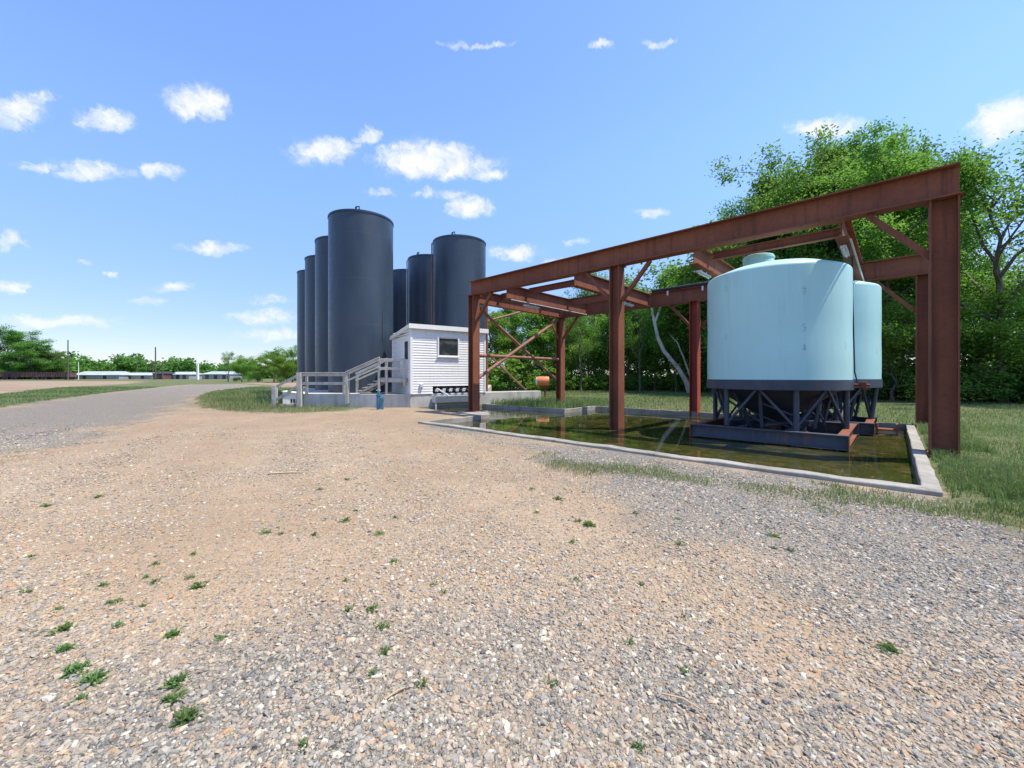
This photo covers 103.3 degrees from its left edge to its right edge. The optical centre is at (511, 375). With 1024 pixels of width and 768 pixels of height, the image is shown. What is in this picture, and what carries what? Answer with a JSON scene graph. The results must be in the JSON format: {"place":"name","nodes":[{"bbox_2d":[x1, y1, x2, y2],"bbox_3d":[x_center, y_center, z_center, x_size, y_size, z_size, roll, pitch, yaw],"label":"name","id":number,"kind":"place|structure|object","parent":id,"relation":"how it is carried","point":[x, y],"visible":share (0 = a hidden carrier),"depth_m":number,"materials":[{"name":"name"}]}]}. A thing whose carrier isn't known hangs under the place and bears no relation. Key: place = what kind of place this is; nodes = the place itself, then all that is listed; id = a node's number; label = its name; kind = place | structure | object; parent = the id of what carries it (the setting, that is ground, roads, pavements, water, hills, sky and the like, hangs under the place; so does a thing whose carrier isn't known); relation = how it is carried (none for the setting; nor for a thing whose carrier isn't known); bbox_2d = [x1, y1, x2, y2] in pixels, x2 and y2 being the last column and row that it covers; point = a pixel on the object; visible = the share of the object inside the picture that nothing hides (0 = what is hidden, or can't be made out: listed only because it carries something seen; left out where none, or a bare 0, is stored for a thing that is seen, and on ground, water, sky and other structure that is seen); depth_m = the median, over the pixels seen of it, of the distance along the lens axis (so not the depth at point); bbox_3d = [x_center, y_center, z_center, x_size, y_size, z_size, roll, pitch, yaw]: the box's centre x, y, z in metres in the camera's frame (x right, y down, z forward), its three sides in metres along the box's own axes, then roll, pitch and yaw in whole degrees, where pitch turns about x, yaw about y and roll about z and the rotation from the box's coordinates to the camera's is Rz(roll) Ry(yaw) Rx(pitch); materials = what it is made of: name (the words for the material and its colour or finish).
{"place":"outdoors","nodes":[
{"label":"outdoors","id":0,"kind":"place"},
{"bbox_2d":[0,384,250,459],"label":"gravel road","id":1,"kind":"structure","parent":0,"point":[110,409],"depth_m":17.16,"materials":[{"name":"grey gravel"}]},
{"bbox_2d":[0,381,304,392],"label":"dirt field","id":2,"kind":"structure","parent":0,"point":[12,386],"depth_m":71.89,"materials":[{"name":"brown soil"}]},
{"bbox_2d":[248,348,291,381],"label":"tree","id":3,"kind":"object","parent":2,"relation":"on","point":[266,360],"visible":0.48,"depth_m":96.88,"materials":[{"name":"green plant"}]},
{"bbox_2d":[265,354,296,381],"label":"tree","id":4,"kind":"object","parent":2,"relation":"on","point":[288,366],"visible":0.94,"depth_m":91.11,"materials":[{"name":"green plant"}]},
{"bbox_2d":[273,345,296,381],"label":"tree","id":5,"kind":"object","parent":2,"relation":"on","point":[291,353],"visible":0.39,"depth_m":94.06,"materials":[{"name":"green plant"}]},
{"bbox_2d":[0,405,1023,767],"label":"gravel lot","id":6,"kind":"structure","parent":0,"point":[198,421],"depth_m":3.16,"materials":[{"name":"beige gravel"}]},
{"bbox_2d":[58,659,91,678],"bbox_3d":[-2.203,1.476,2.045,0.143,0.035,0.136,0,0,16],"label":"weed","id":7,"kind":"object","parent":6,"relation":"on","point":[80,666],"visible":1,"depth_m":2.05,"materials":[{"name":"green plant"}]},
{"bbox_2d":[74,667,113,689],"bbox_3d":[-2.059,1.476,1.992,0.139,0.038,0.147,0,0,0],"label":"weed","id":8,"kind":"object","parent":6,"relation":"on","point":[96,676],"visible":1,"depth_m":1.98,"materials":[{"name":"green plant"}]},
{"bbox_2d":[157,682,190,706],"bbox_3d":[-1.576,1.487,1.890,0.124,0.032,0.131,0,0,-43],"label":"weed","id":9,"kind":"object","parent":6,"relation":"on","point":[171,697],"visible":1,"depth_m":1.88,"materials":[{"name":"green plant"}]},
{"bbox_2d":[157,671,192,687],"bbox_3d":[-1.640,1.484,1.980,0.133,0.036,0.141,0,0,31],"label":"weed","id":10,"kind":"object","parent":6,"relation":"on","point":[173,681],"visible":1,"depth_m":1.98,"materials":[{"name":"green plant"}]},
{"bbox_2d":[168,703,204,730],"bbox_3d":[-1.429,1.486,1.779,0.142,0.036,0.133,0,0,-28],"label":"weed","id":11,"kind":"object","parent":6,"relation":"on","point":[185,715],"visible":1,"depth_m":1.78,"materials":[{"name":"green plant"}]},
{"bbox_2d":[0,376,1023,538],"bbox_3d":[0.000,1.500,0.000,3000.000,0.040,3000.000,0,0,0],"label":"grass field","id":12,"kind":"structure","parent":0,"point":[177,382],"depth_m":18.13,"materials":[{"name":"plant"}]},
{"bbox_2d":[8,372,40,379],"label":"freight wagon","id":13,"kind":"object","parent":12,"relation":"on","point":[19,375],"visible":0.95,"depth_m":166.65,"materials":[{"name":"brown metal"}]},
{"bbox_2d":[0,323,56,371],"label":"tree","id":14,"kind":"object","parent":12,"relation":"on","point":[6,336],"visible":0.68,"depth_m":173.97,"materials":[{"name":"green plant"}]},
{"bbox_2d":[1,339,64,379],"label":"tree","id":15,"kind":"object","parent":12,"relation":"on","point":[25,352],"visible":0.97,"depth_m":170.04,"materials":[{"name":"green plant"}]},
{"bbox_2d":[26,350,79,378],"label":"tree","id":16,"kind":"object","parent":12,"relation":"on","point":[63,368],"visible":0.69,"depth_m":176.88,"materials":[{"name":"green plant"}]},
{"bbox_2d":[39,372,76,379],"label":"freight wagon","id":17,"kind":"object","parent":12,"relation":"on","point":[50,375],"visible":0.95,"depth_m":166.65,"materials":[{"name":"brown metal"}]},
{"bbox_2d":[75,371,132,378],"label":"building","id":18,"kind":"structure","parent":12,"relation":"on","point":[104,375],"depth_m":190.16,"materials":[{"name":"metal"}]},
{"bbox_2d":[0,386,303,406],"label":"roadside grass","id":19,"kind":"structure","parent":12,"relation":"on","point":[76,391],"depth_m":35.54,"materials":[{"name":"green plant"}]},
{"bbox_2d":[64,351,296,378],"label":"distant wood","id":20,"kind":"object","parent":12,"relation":"on","point":[133,363],"visible":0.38,"depth_m":228.58,"materials":[{"name":"green plant"}]},
{"bbox_2d":[172,372,201,378],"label":"building","id":21,"kind":"structure","parent":12,"relation":"on","point":[184,375],"depth_m":190.59,"materials":[{"name":"metal"}]},
{"bbox_2d":[202,371,242,378],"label":"building","id":22,"kind":"structure","parent":12,"relation":"on","point":[216,375],"depth_m":190.00,"materials":[{"name":"metal"}]},
{"bbox_2d":[229,355,254,381],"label":"tree","id":23,"kind":"object","parent":12,"relation":"on","point":[235,367],"visible":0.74,"depth_m":103.49,"materials":[{"name":"green plant"}]},
{"bbox_2d":[240,354,268,381],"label":"tree","id":24,"kind":"object","parent":12,"relation":"on","point":[252,363],"visible":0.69,"depth_m":98.89,"materials":[{"name":"green plant"}]},
{"bbox_2d":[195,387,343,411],"bbox_3d":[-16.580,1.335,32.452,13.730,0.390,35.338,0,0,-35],"label":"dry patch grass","id":25,"kind":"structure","parent":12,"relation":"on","point":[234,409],"depth_m":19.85,"materials":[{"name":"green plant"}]},
{"bbox_2d":[195,386,366,412],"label":"weedy patch grass","id":26,"kind":"structure","parent":12,"relation":"on","point":[251,398],"depth_m":22.67,"materials":[{"name":"green plant"}]},
{"bbox_2d":[271,375,295,405],"bbox_3d":[-11.085,0.699,19.937,1.577,1.642,0.229,0,0,10],"label":"ramp railing","id":27,"kind":"object","parent":12,"relation":"on","point":[275,398],"visible":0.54,"depth_m":19.95,"materials":[{"name":"white wood"}]},
{"bbox_2d":[280,391,304,406],"bbox_3d":[-10.950,1.120,20.300,1.000,0.760,0.800,0,0,-10],"label":"white step box","id":28,"kind":"object","parent":12,"relation":"on","point":[290,397],"visible":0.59,"depth_m":20.03,"materials":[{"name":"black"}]},
{"bbox_2d":[296,372,348,406],"bbox_3d":[-9.130,0.672,19.605,2.500,1.695,0.330,0,0,0],"label":"railing","id":29,"kind":"object","parent":12,"relation":"on","point":[300,383],"visible":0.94,"depth_m":19.58,"materials":[{"name":"white wood"}]},
{"bbox_2d":[345,357,406,402],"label":"stairs","id":30,"kind":"structure","parent":12,"relation":"on","point":[386,379],"depth_m":19.51,"materials":[{"name":"grey wood"}]},
{"bbox_2d":[303,385,540,406],"bbox_3d":[-8.404,1.335,29.681,20.192,0.930,20.639,0,0,0],"label":"concrete foundation","id":31,"kind":"object","parent":12,"relation":"on","point":[325,397],"visible":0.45,"depth_m":19.69,"materials":[{"name":"grey concrete"}]},
{"bbox_2d":[297,269,304,386],"bbox_3d":[-16.300,-3.985,34.320,3.440,9.705,3.440,0,0,-35],"label":"silo","id":32,"kind":"object","parent":31,"relation":"on","point":[300,320],"visible":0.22,"depth_m":32.81,"materials":[{"name":"metal"}]},
{"bbox_2d":[304,255,314,387],"bbox_3d":[-13.640,-3.985,30.380,3.440,9.705,3.440,0,0,12],"label":"silo","id":33,"kind":"object","parent":31,"relation":"on","point":[309,313],"visible":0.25,"depth_m":28.85,"materials":[{"name":"metal"}]},
{"bbox_2d":[315,235,327,389],"bbox_3d":[-10.980,-3.985,26.440,3.440,9.705,3.440,0,0,-20],"label":"silo","id":34,"kind":"object","parent":31,"relation":"on","point":[321,303],"visible":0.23,"depth_m":24.92,"materials":[{"name":"metal"}]},
{"bbox_2d":[328,206,393,392],"bbox_3d":[-8.360,-3.985,22.500,3.440,9.705,3.440,0,0,0],"label":"silo","id":35,"kind":"object","parent":31,"relation":"on","point":[360,286],"visible":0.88,"depth_m":21.02,"materials":[{"name":"metal"}]},
{"bbox_2d":[393,269,405,332],"bbox_3d":[-8.660,-3.985,34.140,3.440,9.705,3.440,0,0,-10],"label":"silo","id":36,"kind":"object","parent":31,"relation":"on","point":[399,299],"visible":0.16,"depth_m":32.49,"materials":[{"name":"metal"}]},
{"bbox_2d":[406,252,430,324],"bbox_3d":[-6.020,-3.985,30.200,3.440,9.705,3.440,0,0,40],"label":"silo","id":37,"kind":"object","parent":31,"relation":"on","point":[418,288],"visible":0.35,"depth_m":28.62,"materials":[{"name":"metal"}]},
{"bbox_2d":[390,323,488,393],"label":"shed","id":38,"kind":"structure","parent":31,"relation":"on","point":[436,356],"depth_m":20.21,"materials":[{"name":"white wood"}]},
{"bbox_2d":[402,335,409,378],"bbox_3d":[-5.142,-0.910,19.791,0.090,2.100,1.020,0,0,-34],"label":"door","id":39,"kind":"structure","parent":38,"relation":"in","point":[405,339],"depth_m":19.73,"materials":[{"name":"white paint"}]},
{"bbox_2d":[437,336,460,357],"bbox_3d":[-3.187,-1.465,20.387,1.280,1.070,0.100,0,0,-34],"label":"window","id":40,"kind":"structure","parent":38,"relation":"in","point":[449,348],"depth_m":20.39,"materials":[{"name":"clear glass"}]},
{"bbox_2d":[432,388,480,408],"bbox_3d":[-2.747,1.120,20.326,2.450,1.061,0.627,0,0,-34],"label":"spill tray","id":41,"kind":"object","parent":31,"relation":"attached to","point":[449,398],"visible":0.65,"depth_m":19.90,"materials":[{"name":"metal"}]},
{"bbox_2d":[431,231,485,328],"bbox_3d":[-3.400,-3.985,26.260,3.440,9.705,3.440,0,0,20],"label":"silo","id":42,"kind":"object","parent":31,"relation":"on","point":[458,262],"visible":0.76,"depth_m":24.72,"materials":[{"name":"metal"}]},
{"bbox_2d":[485,306,526,391],"bbox_3d":[0.439,-1.705,24.253,5.149,5.811,0.272,0,0,-41],"label":"braced post","id":43,"kind":"object","parent":31,"relation":"on","point":[493,359],"visible":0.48,"depth_m":22.54,"materials":[{"name":"metal"}]},
{"bbox_2d":[488,370,514,389],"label":"shrub","id":44,"kind":"object","parent":12,"relation":"on","point":[497,385],"visible":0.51,"depth_m":39.95,"materials":[{"name":"green plant"}]},
{"bbox_2d":[488,310,518,378],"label":"tree","id":45,"kind":"object","parent":12,"relation":"on","point":[501,342],"visible":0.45,"depth_m":44.83,"materials":[{"name":"green plant"}]},
{"bbox_2d":[488,308,533,387],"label":"tree","id":46,"kind":"object","parent":12,"relation":"on","point":[512,328],"visible":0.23,"depth_m":48.86,"materials":[{"name":"green plant"}]},
{"bbox_2d":[488,351,555,390],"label":"shrub","id":47,"kind":"object","parent":12,"relation":"on","point":[510,365],"visible":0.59,"depth_m":41.27,"materials":[{"name":"green plant"}]},
{"bbox_2d":[535,376,548,396],"bbox_3d":[2.132,0.790,28.495,0.935,1.519,0.729,0,0,0],"label":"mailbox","id":48,"kind":"object","parent":12,"relation":"on","point":[541,381],"visible":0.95,"depth_m":28.24,"materials":[{"name":"paint"}]},
{"bbox_2d":[522,369,569,390],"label":"shrub","id":49,"kind":"object","parent":12,"relation":"on","point":[551,387],"visible":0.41,"depth_m":40.89,"materials":[{"name":"green plant"}]},
{"bbox_2d":[506,310,587,374],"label":"tree","id":50,"kind":"object","parent":12,"relation":"on","point":[539,322],"visible":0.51,"depth_m":45.62,"materials":[{"name":"green plant"}]},
{"bbox_2d":[489,394,608,408],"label":"bank grass","id":51,"kind":"structure","parent":12,"relation":"on","point":[548,401],"depth_m":20.37,"materials":[{"name":"green plant"}]},
{"bbox_2d":[531,319,576,375],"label":"tree","id":52,"kind":"object","parent":12,"relation":"on","point":[550,363],"visible":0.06,"depth_m":53.79,"materials":[{"name":"green plant"}]},
{"bbox_2d":[531,364,589,389],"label":"shrub","id":53,"kind":"object","parent":12,"relation":"on","point":[566,372],"visible":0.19,"depth_m":43.38,"materials":[{"name":"green plant"}]},
{"bbox_2d":[551,289,599,377],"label":"tree","id":54,"kind":"object","parent":12,"relation":"on","point":[577,295],"visible":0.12,"depth_m":45.84,"materials":[{"name":"green plant"}]},
{"bbox_2d":[552,315,602,390],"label":"tree","id":55,"kind":"object","parent":12,"relation":"on","point":[581,321],"visible":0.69,"depth_m":38.71,"materials":[{"name":"green plant"}]},
{"bbox_2d":[565,372,596,390],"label":"shrub","id":56,"kind":"object","parent":12,"relation":"on","point":[574,385],"visible":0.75,"depth_m":41.32,"materials":[{"name":"green plant"}]},
{"bbox_2d":[552,323,624,389],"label":"tree","id":57,"kind":"object","parent":12,"relation":"on","point":[594,357],"visible":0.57,"depth_m":43.01,"materials":[{"name":"green plant"}]},
{"bbox_2d":[575,370,608,389],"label":"shrub","id":58,"kind":"object","parent":12,"relation":"on","point":[600,384],"visible":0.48,"depth_m":41.69,"materials":[{"name":"green plant"}]},
{"bbox_2d":[566,270,646,375],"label":"tree","id":59,"kind":"object","parent":12,"relation":"on","point":[589,294],"visible":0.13,"depth_m":44.89,"materials":[{"name":"green plant"}]},
{"bbox_2d":[583,276,668,389],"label":"tree","id":60,"kind":"object","parent":12,"relation":"on","point":[605,321],"visible":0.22,"depth_m":42.08,"materials":[{"name":"green plant"}]},
{"bbox_2d":[624,373,654,390],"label":"shrub","id":61,"kind":"object","parent":12,"relation":"on","point":[631,385],"visible":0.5,"depth_m":40.98,"materials":[{"name":"green plant"}]},
{"bbox_2d":[624,282,664,391],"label":"tree","id":62,"kind":"object","parent":12,"relation":"on","point":[641,320],"visible":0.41,"depth_m":38.89,"materials":[{"name":"green plant"}]},
{"bbox_2d":[626,369,671,389],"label":"shrub","id":63,"kind":"object","parent":12,"relation":"on","point":[657,383],"visible":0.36,"depth_m":41.25,"materials":[{"name":"green plant"}]},
{"bbox_2d":[626,257,688,392],"bbox_3d":[13.135,-4.471,36.167,5.825,12.282,3.344,0,0,0],"label":"leaning tree","id":64,"kind":"object","parent":12,"relation":"on","point":[675,364],"visible":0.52,"depth_m":35.90,"materials":[{"name":"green plant"}]},
{"bbox_2d":[624,316,706,390],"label":"tree","id":65,"kind":"object","parent":12,"relation":"on","point":[657,352],"visible":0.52,"depth_m":39.90,"materials":[{"name":"green plant"}]},
{"bbox_2d":[630,266,706,376],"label":"tree","id":66,"kind":"object","parent":12,"relation":"on","point":[660,285],"visible":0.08,"depth_m":45.41,"materials":[{"name":"green plant"}]},
{"bbox_2d":[418,404,943,496],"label":"basin curb","id":67,"kind":"structure","parent":12,"relation":"on","point":[928,482],"depth_m":7.54,"materials":[{"name":"concrete"}]},
{"bbox_2d":[658,311,703,391],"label":"tree","id":68,"kind":"object","parent":12,"relation":"on","point":[675,350],"visible":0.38,"depth_m":37.91,"materials":[{"name":"green plant"}]},
{"bbox_2d":[657,275,707,382],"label":"tree","id":69,"kind":"object","parent":12,"relation":"on","point":[687,341],"visible":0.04,"depth_m":39.88,"materials":[{"name":"green plant"}]},
{"bbox_2d":[647,219,739,392],"bbox_3d":[18.525,-5.804,34.798,14.394,15.031,13.542,0,0,42],"label":"tree","id":70,"kind":"object","parent":12,"relation":"on","point":[690,273],"visible":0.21,"depth_m":37.01,"materials":[{"name":"green plant"}]},
{"bbox_2d":[708,204,805,279],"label":"tree","id":71,"kind":"object","parent":12,"relation":"on","point":[764,240],"visible":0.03,"depth_m":32.51,"materials":[{"name":"green plant"}]},
{"bbox_2d":[498,245,1023,388],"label":"deep wood","id":72,"kind":"object","parent":12,"relation":"on","point":[1010,268],"visible":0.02,"depth_m":49.49,"materials":[{"name":"green plant"}]},
{"bbox_2d":[688,159,834,281],"bbox_3d":[19.995,-7.597,32.258,11.798,18.495,10.328,0,0,-15],"label":"tree","id":73,"kind":"object","parent":12,"relation":"on","point":[800,249],"visible":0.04,"depth_m":31.36,"materials":[{"name":"green plant"}]},
{"bbox_2d":[681,117,947,357],"bbox_3d":[21.285,-8.560,31.969,15.229,20.453,17.395,0,0,-25],"label":"tree","id":74,"kind":"object","parent":12,"relation":"on","point":[778,195],"visible":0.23,"depth_m":29.37,"materials":[{"name":"green plant"}]},
{"bbox_2d":[781,125,985,345],"bbox_3d":[26.432,-9.184,32.218,11.738,21.766,13.981,0,0,6],"label":"tree","id":75,"kind":"object","parent":12,"relation":"on","point":[839,147],"visible":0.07,"depth_m":31.23,"materials":[{"name":"green plant"}]},
{"bbox_2d":[869,351,914,395],"bbox_3d":[24.573,-0.256,27.001,4.871,3.681,5.038,0,0,-42],"label":"shrub","id":76,"kind":"object","parent":12,"relation":"on","point":[892,383],"visible":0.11,"depth_m":25.56,"materials":[{"name":"green plant"}]},
{"bbox_2d":[800,116,1021,398],"bbox_3d":[25.265,-6.929,26.938,10.290,17.173,12.256,0,0,33],"label":"tree","id":77,"kind":"object","parent":12,"relation":"on","point":[876,243],"visible":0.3,"depth_m":24.52,"materials":[{"name":"green plant"}]},
{"bbox_2d":[866,363,962,399],"bbox_3d":[25.421,0.352,26.166,5.069,2.474,5.294,0,0,-8],"label":"shrub","id":78,"kind":"object","parent":12,"relation":"on","point":[896,394],"visible":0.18,"depth_m":25.20,"materials":[{"name":"green plant"}]},
{"bbox_2d":[857,288,973,400],"bbox_3d":[23.129,-2.007,24.177,5.986,7.289,5.913,0,0,-42],"label":"tree","id":79,"kind":"object","parent":12,"relation":"on","point":[890,343],"visible":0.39,"depth_m":23.64,"materials":[{"name":"green plant"}]},
{"bbox_2d":[882,355,996,391],"bbox_3d":[26.633,-0.354,25.225,5.318,3.887,5.142,0,0,2],"label":"shrub","id":80,"kind":"object","parent":12,"relation":"on","point":[909,361],"visible":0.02,"depth_m":24.99,"materials":[{"name":"green plant"}]},
{"bbox_2d":[880,137,1022,359],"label":"tree","id":81,"kind":"object","parent":12,"relation":"on","point":[987,259],"visible":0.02,"depth_m":27.91,"materials":[{"name":"green plant"}]},
{"bbox_2d":[881,136,1021,374],"bbox_3d":[32.387,-8.621,32.416,9.499,20.576,10.850,0,0,-28],"label":"tree","id":82,"kind":"object","parent":12,"relation":"on","point":[1010,257],"visible":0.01,"depth_m":29.56,"materials":[{"name":"green plant"}]},
{"bbox_2d":[881,130,1023,402],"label":"tree","id":83,"kind":"object","parent":12,"relation":"on","point":[998,275],"visible":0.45,"depth_m":22.45,"materials":[{"name":"green plant"}]},
{"bbox_2d":[893,272,1023,401],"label":"tree","id":84,"kind":"object","parent":12,"relation":"on","point":[1003,327],"visible":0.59,"depth_m":22.13,"materials":[{"name":"green plant"}]},
{"bbox_2d":[910,421,1023,515],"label":"curb fringe grass","id":85,"kind":"structure","parent":12,"relation":"on","point":[977,444],"depth_m":5.75,"materials":[{"name":"green plant"}]},
{"bbox_2d":[913,353,1023,400],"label":"shrub","id":86,"kind":"object","parent":12,"relation":"on","point":[1007,363],"visible":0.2,"depth_m":22.45,"materials":[{"name":"green plant"}]},
{"bbox_2d":[942,423,1023,519],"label":"verge grass","id":87,"kind":"structure","parent":12,"relation":"on","point":[999,431],"depth_m":7.70,"materials":[{"name":"green plant"}]},
{"bbox_2d":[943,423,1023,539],"bbox_3d":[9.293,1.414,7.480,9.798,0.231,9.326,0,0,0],"label":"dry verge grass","id":88,"kind":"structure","parent":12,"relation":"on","point":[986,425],"depth_m":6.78,"materials":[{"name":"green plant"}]},
{"bbox_2d":[960,298,1023,400],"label":"tree","id":89,"kind":"object","parent":12,"relation":"on","point":[1016,354],"visible":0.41,"depth_m":22.10,"materials":[{"name":"green plant"}]},
{"bbox_2d":[960,368,1023,402],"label":"shrub","id":90,"kind":"object","parent":12,"relation":"on","point":[1007,397],"visible":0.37,"depth_m":22.14,"materials":[{"name":"green plant"}]},
{"bbox_2d":[960,346,1023,402],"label":"shrub","id":91,"kind":"object","parent":12,"relation":"on","point":[1021,392],"visible":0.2,"depth_m":22.74,"materials":[{"name":"green plant"}]},
{"bbox_2d":[972,360,1023,400],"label":"shrub","id":92,"kind":"object","parent":12,"relation":"on","point":[1018,368],"visible":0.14,"depth_m":22.26,"materials":[{"name":"green plant"}]},
{"bbox_2d":[0,0,1023,375],"label":"sky","id":93,"kind":"structure","parent":0,"point":[170,170],"materials":[{"name":"blue"}]},
{"bbox_2d":[434,407,917,484],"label":"water","id":94,"kind":"structure","parent":0,"point":[884,455],"depth_m":9.80,"materials":[{"name":"green liquid"}]},
{"bbox_2d":[690,379,858,450],"bbox_3d":[7.015,0.834,10.823,3.281,1.487,3.281,0,0,43],"label":"tank stand","id":95,"kind":"object","parent":94,"relation":"on","point":[796,430],"visible":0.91,"depth_m":9.80,"materials":[{"name":"grey metal"}]},
{"bbox_2d":[707,253,852,429],"bbox_3d":[7.015,-0.910,10.836,3.228,4.880,3.228,0,0,0],"label":"blue tank","id":96,"kind":"object","parent":95,"relation":"on","point":[769,317],"visible":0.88,"depth_m":9.51,"materials":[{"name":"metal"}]},
{"bbox_2d":[753,379,882,434],"bbox_3d":[9.647,0.834,12.958,3.261,1.487,3.261,0,0,42],"label":"tank stand","id":97,"kind":"object","parent":94,"relation":"on","point":[867,425],"visible":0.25,"depth_m":11.75,"materials":[{"name":"grey metal"}]},
{"bbox_2d":[809,280,881,418],"bbox_3d":[9.647,-0.910,12.958,3.228,4.880,3.228,0,0,0],"label":"blue tank","id":98,"kind":"object","parent":97,"relation":"on","point":[868,322],"visible":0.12,"depth_m":11.40,"materials":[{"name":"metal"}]},
{"bbox_2d":[492,388,1023,430],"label":"meadow grass","id":99,"kind":"structure","parent":0,"point":[706,397],"depth_m":20.20,"materials":[{"name":"green plant"}]},
{"bbox_2d":[504,450,1023,533],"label":"grass","id":100,"kind":"structure","parent":0,"point":[907,502],"depth_m":5.09,"materials":[{"name":"green plant"}]},
{"label":"basin floor","id":101,"kind":"structure","parent":0,"visible":0},
{"bbox_2d":[465,161,964,458],"bbox_3d":[5.315,-0.946,14.339,13.840,5.892,6.507,0,0,43],"label":"steel frame","id":102,"kind":"object","parent":101,"relation":"on","point":[934,270],"visible":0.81,"depth_m":11.36,"materials":[{"name":"metal"}]},
{"bbox_2d":[651,281,708,292],"bbox_3d":[7.912,-3.685,15.964,4.950,0.158,0.160,0,0,43],"label":"black pipe","id":103,"kind":"object","parent":102,"relation":"on","point":[680,286],"visible":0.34,"depth_m":16.75,"materials":[{"name":"metal"}]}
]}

